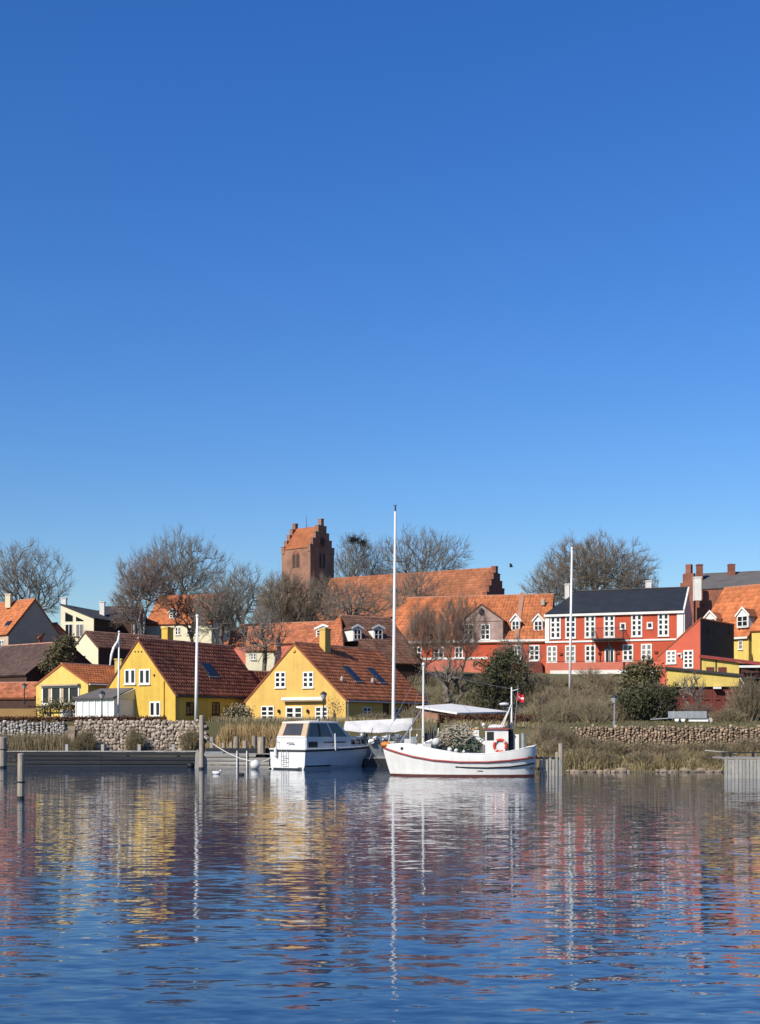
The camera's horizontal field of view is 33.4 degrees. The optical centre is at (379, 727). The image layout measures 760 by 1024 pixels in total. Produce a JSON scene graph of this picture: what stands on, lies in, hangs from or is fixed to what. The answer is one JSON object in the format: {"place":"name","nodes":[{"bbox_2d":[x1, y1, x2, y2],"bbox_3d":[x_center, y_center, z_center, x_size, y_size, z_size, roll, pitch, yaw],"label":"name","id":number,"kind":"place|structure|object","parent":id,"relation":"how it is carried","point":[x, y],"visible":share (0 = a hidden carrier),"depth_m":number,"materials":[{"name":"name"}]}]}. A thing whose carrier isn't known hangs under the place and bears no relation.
{"place":"outdoors","nodes":[
{"label":"outdoors","id":0,"kind":"place"},
{"bbox_2d":[209,715,354,721],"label":"dry grass","id":1,"kind":"structure","parent":0,"point":[244,719],"depth_m":89.11,"materials":[{"name":"plant"}]},
{"bbox_2d":[0,766,759,1023],"bbox_3d":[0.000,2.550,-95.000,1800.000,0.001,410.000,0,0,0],"label":"water","id":2,"kind":"structure","parent":0,"point":[205,895],"depth_m":19.05,"materials":[{"name":"blue liquid"}]},
{"bbox_2d":[0,737,6,767],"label":"mooring post","id":3,"kind":"object","parent":2,"relation":"in","point":[3,752],"visible":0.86,"depth_m":80.73,"materials":[{"name":"grey wood"}]},
{"bbox_2d":[17,753,25,799],"bbox_3d":[-12.784,2.327,45.133,0.322,2.848,0.314,0,0,0],"label":"mooring post","id":4,"kind":"object","parent":2,"relation":"in","point":[21,781],"visible":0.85,"depth_m":45.02,"materials":[{"name":"grey wood"}]},
{"bbox_2d":[7,744,195,765],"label":"jetty","id":5,"kind":"object","parent":2,"relation":"in","point":[67,756],"visible":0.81,"depth_m":84.98,"materials":[{"name":"grey wood"}]},
{"bbox_2d":[199,715,203,768],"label":"mooring post","id":6,"kind":"object","parent":2,"relation":"in","point":[201,741],"visible":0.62,"depth_m":78.33,"materials":[{"name":"grey wood"}]},
{"bbox_2d":[204,748,269,766],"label":"jetty","id":7,"kind":"object","parent":2,"relation":"in","point":[216,757],"visible":0.76,"depth_m":81.97,"materials":[{"name":"grey wood"}]},
{"bbox_2d":[269,719,368,769],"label":"motorboat","id":8,"kind":"object","parent":2,"relation":"on","point":[309,744],"visible":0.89,"depth_m":78.84,"materials":[{"name":"white plastic"}]},
{"bbox_2d":[364,757,387,766],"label":"pontoon","id":9,"kind":"object","parent":2,"relation":"on","point":[375,762],"visible":0.29,"depth_m":83.02,"materials":[{"name":"grey wood"}]},
{"bbox_2d":[344,505,412,758],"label":"sailing boat","id":10,"kind":"object","parent":2,"relation":"on","point":[375,748],"visible":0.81,"depth_m":83.34,"materials":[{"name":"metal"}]},
{"bbox_2d":[382,662,536,776],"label":"fishing boat","id":11,"kind":"object","parent":2,"relation":"on","point":[410,757],"visible":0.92,"depth_m":66.77,"materials":[{"name":"white paint"}]},
{"bbox_2d":[435,722,483,752],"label":"net pile","id":12,"kind":"object","parent":11,"relation":"on","point":[458,737],"visible":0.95,"depth_m":67.11,"materials":[{"name":"beige fabric"}]},
{"bbox_2d":[416,704,509,721],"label":"awning","id":13,"kind":"object","parent":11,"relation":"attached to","point":[434,711],"visible":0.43,"depth_m":91.35,"materials":[{"name":"white paint"}]},
{"bbox_2d":[536,757,560,775],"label":"pale fence","id":14,"kind":"object","parent":2,"relation":"in","point":[556,768],"visible":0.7,"depth_m":67.42,"materials":[{"name":"wood"}]},
{"bbox_2d":[712,752,759,777],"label":"paling platform","id":15,"kind":"structure","parent":2,"relation":"in","point":[742,773],"depth_m":64.15,"materials":[{"name":"grey wood"}]},
{"bbox_2d":[0,671,759,771],"bbox_3d":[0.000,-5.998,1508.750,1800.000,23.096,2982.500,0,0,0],"label":"ground","id":16,"kind":"structure","parent":0,"point":[212,729],"depth_m":87.98,"materials":[{"name":"brown plant"}]},
{"bbox_2d":[0,682,36,708],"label":"outhouse","id":17,"kind":"structure","parent":16,"relation":"on","point":[11,695],"depth_m":107.56,"materials":[{"name":"orange tile"}]},
{"bbox_2d":[0,709,36,719],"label":"garden wall","id":18,"kind":"structure","parent":16,"relation":"on","point":[17,712],"depth_m":103.91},
{"bbox_2d":[0,593,62,646],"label":"gabled house","id":19,"kind":"structure","parent":16,"relation":"on","point":[25,621],"depth_m":130.21,"materials":[{"name":"orange tile"}]},
{"bbox_2d":[0,720,65,740],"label":"stone wall","id":20,"kind":"structure","parent":16,"relation":"on","point":[40,728],"depth_m":87.59,"materials":[{"name":"stone"}]},
{"bbox_2d":[0,730,69,750],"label":"dry stalks","id":21,"kind":"object","parent":16,"relation":"on","point":[38,743],"visible":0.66,"depth_m":86.53,"materials":[{"name":"brown plant"}]},
{"bbox_2d":[0,536,75,615],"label":"bare tree","id":22,"kind":"object","parent":16,"relation":"on","point":[23,578],"visible":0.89,"depth_m":188.99,"materials":[{"name":"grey plant"}]},
{"bbox_2d":[0,642,91,681],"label":"dark roofed house","id":23,"kind":"structure","parent":16,"relation":"on","point":[19,662],"depth_m":115.54,"materials":[{"name":"black tile"}]},
{"bbox_2d":[0,715,96,721],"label":"hedge","id":24,"kind":"object","parent":16,"relation":"on","point":[41,718],"visible":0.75,"depth_m":89.28,"materials":[{"name":"brown plant"}]},
{"bbox_2d":[37,631,78,674],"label":"evergreen tree","id":25,"kind":"object","parent":16,"relation":"on","point":[57,654],"visible":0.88,"depth_m":112.55,"materials":[{"name":"green plant"}]},
{"bbox_2d":[27,658,122,720],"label":"yellow house","id":26,"kind":"structure","parent":16,"relation":"on","point":[65,680],"depth_m":104.39,"materials":[{"name":"paint"}]},
{"bbox_2d":[34,696,74,717],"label":"climbing vine","id":27,"kind":"object","parent":26,"relation":"attached to","point":[55,703],"visible":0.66,"depth_m":102.46,"materials":[{"name":"green plant"}]},
{"bbox_2d":[41,686,79,705],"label":"window","id":28,"kind":"structure","parent":26,"relation":"in","point":[69,691],"depth_m":104.21,"materials":[{"name":"white paint"}]},
{"bbox_2d":[73,726,99,750],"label":"bush","id":29,"kind":"object","parent":16,"relation":"on","point":[87,739],"visible":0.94,"depth_m":86.74,"materials":[{"name":"brown plant"}]},
{"bbox_2d":[59,597,121,644],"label":"modern house","id":30,"kind":"structure","parent":16,"relation":"on","point":[77,621],"depth_m":140.80,"materials":[{"name":"paint"}]},
{"bbox_2d":[74,630,160,664],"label":"cream cottage","id":31,"kind":"structure","parent":16,"relation":"on","point":[93,647],"depth_m":120.94,"materials":[{"name":"paint"}]},
{"bbox_2d":[98,606,146,634],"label":"timber house","id":32,"kind":"structure","parent":16,"relation":"on","point":[125,628],"depth_m":146.53,"materials":[{"name":"wood"}]},
{"bbox_2d":[105,584,146,633],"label":"birch tree","id":33,"kind":"object","parent":16,"relation":"on","point":[118,607],"visible":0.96,"depth_m":135.78,"materials":[{"name":"grey plant"}]},
{"bbox_2d":[94,714,167,720],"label":"hedge","id":34,"kind":"object","parent":16,"relation":"on","point":[151,718],"visible":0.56,"depth_m":89.77,"materials":[{"name":"brown plant"}]},
{"bbox_2d":[124,727,146,750],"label":"bush","id":35,"kind":"object","parent":16,"relation":"on","point":[133,739],"visible":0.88,"depth_m":86.99,"materials":[{"name":"brown plant"}]},
{"bbox_2d":[74,718,209,750],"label":"stone wall","id":36,"kind":"structure","parent":16,"relation":"on","point":[159,735],"depth_m":87.83,"materials":[{"name":"stone"}]},
{"bbox_2d":[111,544,185,634],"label":"birch tree","id":37,"kind":"object","parent":16,"relation":"on","point":[146,580],"visible":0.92,"depth_m":137.23,"materials":[{"name":"plant"}]},
{"bbox_2d":[72,627,257,720],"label":"yellow house","id":38,"kind":"structure","parent":16,"relation":"on","point":[157,677],"depth_m":99.94,"materials":[{"name":"paint"}]},
{"bbox_2d":[137,520,232,607],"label":"bare tree","id":39,"kind":"object","parent":16,"relation":"on","point":[190,571],"visible":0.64,"depth_m":199.01,"materials":[{"name":"brown plant"}]},
{"bbox_2d":[162,585,213,641],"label":"bare tree","id":40,"kind":"object","parent":16,"relation":"on","point":[189,604],"visible":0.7,"depth_m":140.38,"materials":[{"name":"brown plant"}]},
{"bbox_2d":[178,724,198,750],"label":"bush","id":41,"kind":"object","parent":16,"relation":"on","point":[189,742],"visible":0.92,"depth_m":87.03,"materials":[{"name":"brown plant"}]},
{"bbox_2d":[145,594,236,643],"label":"cream house","id":42,"kind":"structure","parent":16,"relation":"on","point":[154,625],"depth_m":151.67,"materials":[{"name":"orange tile"}]},
{"bbox_2d":[194,614,198,720],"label":"flagpole","id":43,"kind":"object","parent":16,"relation":"on","point":[196,686],"visible":0.91,"depth_m":91.92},
{"bbox_2d":[190,580,253,644],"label":"bare tree","id":44,"kind":"object","parent":16,"relation":"on","point":[217,605],"visible":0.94,"depth_m":134.37,"materials":[{"name":"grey plant"}]},
{"bbox_2d":[219,700,254,719],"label":"garden shrub","id":45,"kind":"object","parent":16,"relation":"on","point":[241,710],"visible":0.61,"depth_m":92.66,"materials":[{"name":"plant"}]},
{"bbox_2d":[201,552,277,625],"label":"bare tree","id":46,"kind":"object","parent":16,"relation":"on","point":[248,593],"visible":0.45,"depth_m":193.84,"materials":[{"name":"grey plant"}]},
{"bbox_2d":[204,719,297,765],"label":"reed bed","id":47,"kind":"object","parent":16,"relation":"on","point":[229,734],"visible":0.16,"depth_m":86.70,"materials":[{"name":"plant"}]},
{"bbox_2d":[245,626,281,670],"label":"cream cottage","id":48,"kind":"structure","parent":16,"relation":"on","point":[251,664],"depth_m":124.00,"materials":[{"name":"paint"}]},
{"bbox_2d":[234,601,294,670],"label":"bare tree","id":49,"kind":"object","parent":16,"relation":"on","point":[260,635],"visible":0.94,"depth_m":115.75,"materials":[{"name":"grey plant"}]},
{"bbox_2d":[224,621,332,665],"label":"red roofed house","id":50,"kind":"structure","parent":16,"relation":"on","point":[308,632],"depth_m":135.11,"materials":[{"name":"brown tile"}]},
{"bbox_2d":[248,563,326,624],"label":"bare tree","id":51,"kind":"object","parent":16,"relation":"on","point":[294,612],"visible":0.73,"depth_m":138.91,"materials":[{"name":"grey plant"}]},
{"bbox_2d":[289,570,353,620],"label":"bare tree","id":52,"kind":"object","parent":16,"relation":"on","point":[324,587],"visible":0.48,"depth_m":149.35,"materials":[{"name":"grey plant"}]},
{"bbox_2d":[244,628,429,719],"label":"yellow house","id":53,"kind":"structure","parent":16,"relation":"on","point":[298,679],"depth_m":101.59,"materials":[{"name":"paint"}]},
{"bbox_2d":[319,578,399,620],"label":"bare tree","id":54,"kind":"object","parent":16,"relation":"on","point":[361,603],"visible":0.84,"depth_m":144.33,"materials":[{"name":"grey plant"}]},
{"bbox_2d":[334,529,393,577],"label":"bare tree","id":55,"kind":"object","parent":16,"relation":"on","point":[359,563],"visible":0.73,"depth_m":248.80,"materials":[{"name":"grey plant"}]},
{"bbox_2d":[311,615,422,681],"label":"dormer house","id":56,"kind":"structure","parent":16,"relation":"on","point":[371,632],"depth_m":122.79,"materials":[{"name":"brown tile"}]},
{"bbox_2d":[281,515,504,620],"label":"church","id":57,"kind":"structure","parent":16,"relation":"on","point":[307,550],"depth_m":226.22,"materials":[{"name":"brick"}]},
{"bbox_2d":[381,566,451,610],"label":"bare tree","id":58,"kind":"object","parent":16,"relation":"on","point":[415,590],"visible":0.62,"depth_m":149.61,"materials":[{"name":"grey plant"}]},
{"bbox_2d":[371,524,474,574],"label":"bare tree","id":59,"kind":"object","parent":16,"relation":"on","point":[430,553],"visible":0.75,"depth_m":250.10,"materials":[{"name":"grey plant"}]},
{"bbox_2d":[400,594,449,685],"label":"bare tree","id":60,"kind":"object","parent":16,"relation":"on","point":[414,630],"visible":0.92,"depth_m":120.51,"materials":[{"name":"grey plant"}]},
{"bbox_2d":[344,717,538,751],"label":"shore grass","id":61,"kind":"structure","parent":16,"relation":"on","point":[521,724],"depth_m":85.94,"materials":[{"name":"plant"}]},
{"bbox_2d":[429,657,466,703],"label":"bare tree","id":62,"kind":"object","parent":16,"relation":"on","point":[446,694],"visible":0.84,"depth_m":105.77,"materials":[{"name":"grey plant"}]},
{"bbox_2d":[432,589,490,693],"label":"bare tree","id":63,"kind":"object","parent":16,"relation":"on","point":[463,625],"visible":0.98,"depth_m":118.53,"materials":[{"name":"grey plant"}]},
{"bbox_2d":[398,666,544,722],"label":"scrub","id":64,"kind":"object","parent":16,"relation":"on","point":[426,695],"visible":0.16,"depth_m":117.57,"materials":[{"name":"plant"}]},
{"bbox_2d":[392,592,554,672],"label":"row house","id":65,"kind":"structure","parent":16,"relation":"on","point":[510,614],"depth_m":133.49,"materials":[{"name":"orange tile"}]},
{"bbox_2d":[436,712,542,723],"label":"hedge","id":66,"kind":"object","parent":16,"relation":"on","point":[472,717],"visible":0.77,"depth_m":87.10,"materials":[{"name":"brown plant"}]},
{"bbox_2d":[462,641,536,714],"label":"evergreen tree","id":67,"kind":"object","parent":16,"relation":"on","point":[500,671],"visible":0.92,"depth_m":103.06,"materials":[{"name":"green plant"}]},
{"bbox_2d":[490,630,550,690],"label":"bare tree","id":68,"kind":"object","parent":16,"relation":"on","point":[520,650],"visible":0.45,"depth_m":118.00,"materials":[{"name":"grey plant"}]},
{"bbox_2d":[525,717,563,746],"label":"bank bush","id":69,"kind":"object","parent":16,"relation":"on","point":[544,734],"visible":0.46,"depth_m":76.10,"materials":[{"name":"plant"}]},
{"bbox_2d":[516,558,581,605],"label":"bare tree","id":70,"kind":"object","parent":16,"relation":"on","point":[553,581],"visible":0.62,"depth_m":184.07,"materials":[{"name":"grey plant"}]},
{"bbox_2d":[536,737,570,756],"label":"bank bush","id":71,"kind":"object","parent":16,"relation":"on","point":[553,746],"visible":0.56,"depth_m":74.64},
{"bbox_2d":[552,721,588,748],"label":"bank bush","id":72,"kind":"object","parent":16,"relation":"on","point":[566,737],"visible":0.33,"depth_m":75.86,"materials":[{"name":"plant"}]},
{"bbox_2d":[568,547,572,694],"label":"flagpole","id":73,"kind":"object","parent":16,"relation":"on","point":[570,645],"visible":0.94,"depth_m":117.91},
{"bbox_2d":[569,734,604,753],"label":"bank bush","id":74,"kind":"object","parent":16,"relation":"on","point":[591,743],"visible":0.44,"depth_m":75.29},
{"bbox_2d":[513,664,672,723],"bbox_3d":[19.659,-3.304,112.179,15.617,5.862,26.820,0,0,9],"label":"scrub","id":75,"kind":"object","parent":16,"relation":"on","point":[550,691],"visible":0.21,"depth_m":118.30,"materials":[{"name":"plant"}]},
{"bbox_2d":[530,527,661,604],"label":"bare tree","id":76,"kind":"object","parent":16,"relation":"on","point":[586,579],"visible":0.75,"depth_m":187.38,"materials":[{"name":"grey plant"}]},
{"bbox_2d":[547,660,656,673],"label":"terrace wall","id":77,"kind":"structure","parent":16,"relation":"on","point":[603,667],"depth_m":125.48,"materials":[{"name":"paint"}]},
{"bbox_2d":[592,750,621,765],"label":"bank bush","id":78,"kind":"object","parent":16,"relation":"on","point":[609,754],"visible":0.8,"depth_m":73.81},
{"bbox_2d":[593,737,631,755],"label":"bank bush","id":79,"kind":"object","parent":16,"relation":"on","point":[610,745],"visible":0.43,"depth_m":75.11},
{"bbox_2d":[544,580,691,672],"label":"red townhouse","id":80,"kind":"structure","parent":16,"relation":"on","point":[614,625],"depth_m":128.79,"materials":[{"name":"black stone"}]},
{"bbox_2d":[550,617,560,638],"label":"window","id":81,"kind":"structure","parent":80,"relation":"in","point":[555,622],"depth_m":130.11,"materials":[{"name":"white paint"}]},
{"bbox_2d":[565,616,575,638],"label":"window","id":82,"kind":"structure","parent":80,"relation":"in","point":[567,618],"depth_m":129.63,"materials":[{"name":"white paint"}]},
{"bbox_2d":[584,616,594,638],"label":"window","id":83,"kind":"structure","parent":80,"relation":"in","point":[589,620],"depth_m":128.97,"materials":[{"name":"white paint"}]},
{"bbox_2d":[603,615,614,637],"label":"window","id":84,"kind":"structure","parent":80,"relation":"in","point":[609,620],"depth_m":128.31,"materials":[{"name":"white paint"}]},
{"bbox_2d":[631,614,641,637],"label":"window","id":85,"kind":"structure","parent":80,"relation":"in","point":[636,620],"depth_m":127.44,"materials":[{"name":"white paint"}]},
{"bbox_2d":[657,614,668,636],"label":"window","id":86,"kind":"structure","parent":80,"relation":"in","point":[663,619],"depth_m":126.60,"materials":[{"name":"white paint"}]},
{"bbox_2d":[612,554,662,588],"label":"bare tree","id":87,"kind":"object","parent":16,"relation":"on","point":[640,575],"visible":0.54,"depth_m":186.36,"materials":[{"name":"brown plant"}]},
{"bbox_2d":[519,739,759,771],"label":"bank grass","id":88,"kind":"structure","parent":16,"relation":"on","point":[693,762],"depth_m":73.61,"materials":[{"name":"plant"}]},
{"bbox_2d":[615,652,666,695],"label":"evergreen tree","id":89,"kind":"object","parent":16,"relation":"on","point":[641,670],"visible":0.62,"depth_m":97.64,"materials":[{"name":"green plant"}]},
{"bbox_2d":[624,748,658,766],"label":"bank bush","id":90,"kind":"object","parent":16,"relation":"on","point":[645,756],"visible":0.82,"depth_m":73.84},
{"bbox_2d":[624,738,659,753],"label":"bank bush","id":91,"kind":"object","parent":16,"relation":"on","point":[635,746],"visible":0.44,"depth_m":75.51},
{"bbox_2d":[609,672,685,721],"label":"evergreen tree","id":92,"kind":"object","parent":16,"relation":"on","point":[650,701],"visible":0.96,"depth_m":91.05,"materials":[{"name":"green plant"}]},
{"bbox_2d":[570,724,759,748],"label":"stone wall","id":93,"kind":"structure","parent":16,"relation":"on","point":[678,735],"depth_m":77.34,"materials":[{"name":"stone"}]},
{"bbox_2d":[649,739,684,755],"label":"bank bush","id":94,"kind":"object","parent":16,"relation":"on","point":[668,748],"visible":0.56,"depth_m":75.09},
{"bbox_2d":[650,711,707,722],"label":"trailer","id":95,"kind":"object","parent":16,"relation":"on","point":[692,716],"visible":0.91,"depth_m":86.78,"materials":[{"name":"metal"}]},
{"bbox_2d":[675,670,706,710],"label":"bare tree","id":96,"kind":"object","parent":16,"relation":"on","point":[687,689],"visible":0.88,"depth_m":96.75,"materials":[{"name":"grey plant"}]},
{"bbox_2d":[656,618,734,685],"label":"red annex","id":97,"kind":"object","parent":16,"relation":"on","point":[694,641],"visible":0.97,"depth_m":118.94,"materials":[{"name":"brown paint"}]},
{"bbox_2d":[677,699,717,720],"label":"bare shrub","id":98,"kind":"object","parent":16,"relation":"on","point":[694,708],"visible":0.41,"depth_m":95.83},
{"bbox_2d":[665,667,743,721],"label":"outbuilding","id":99,"kind":"structure","parent":16,"relation":"on","point":[717,689],"depth_m":101.74,"materials":[{"name":"paint"}]},
{"bbox_2d":[699,737,733,755],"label":"bank bush","id":100,"kind":"object","parent":16,"relation":"on","point":[717,745],"visible":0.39,"depth_m":75.19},
{"bbox_2d":[680,564,759,624],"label":"slate house","id":101,"kind":"structure","parent":16,"relation":"on","point":[713,585],"depth_m":175.22,"materials":[{"name":"grey brick"}]},
{"bbox_2d":[692,576,759,662],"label":"orange house","id":102,"kind":"structure","parent":16,"relation":"on","point":[738,607],"depth_m":133.03,"materials":[{"name":"tile"}]},
{"bbox_2d":[699,655,759,692],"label":"yellow annex","id":103,"kind":"object","parent":16,"relation":"on","point":[746,668],"visible":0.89,"depth_m":110.83,"materials":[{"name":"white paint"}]},
{"bbox_2d":[708,706,751,722],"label":"bare shrub","id":104,"kind":"object","parent":16,"relation":"on","point":[727,716],"visible":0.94,"depth_m":87.71,"materials":[{"name":"plant"}]},
{"bbox_2d":[722,673,759,721],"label":"bare shrub","id":105,"kind":"object","parent":16,"relation":"on","point":[747,699],"visible":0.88,"depth_m":92.54,"materials":[{"name":"plant"}]},
{"bbox_2d":[728,734,759,754],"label":"bank bush","id":106,"kind":"object","parent":16,"relation":"on","point":[753,745],"visible":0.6,"depth_m":75.72,"materials":[{"name":"plant"}]},
{"bbox_2d":[751,616,759,661],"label":"yellow side house","id":107,"kind":"structure","parent":16,"relation":"on","point":[755,630],"depth_m":126.75,"materials":[{"name":"paint"}]},
{"bbox_2d":[0,0,759,626],"label":"sky","id":108,"kind":"structure","parent":0,"point":[488,271],"materials":[{"name":"blue"}]},
{"bbox_2d":[531,720,759,727],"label":"lawn","id":109,"kind":"structure","parent":0,"point":[671,723],"depth_m":83.31,"materials":[{"name":"green plant"}]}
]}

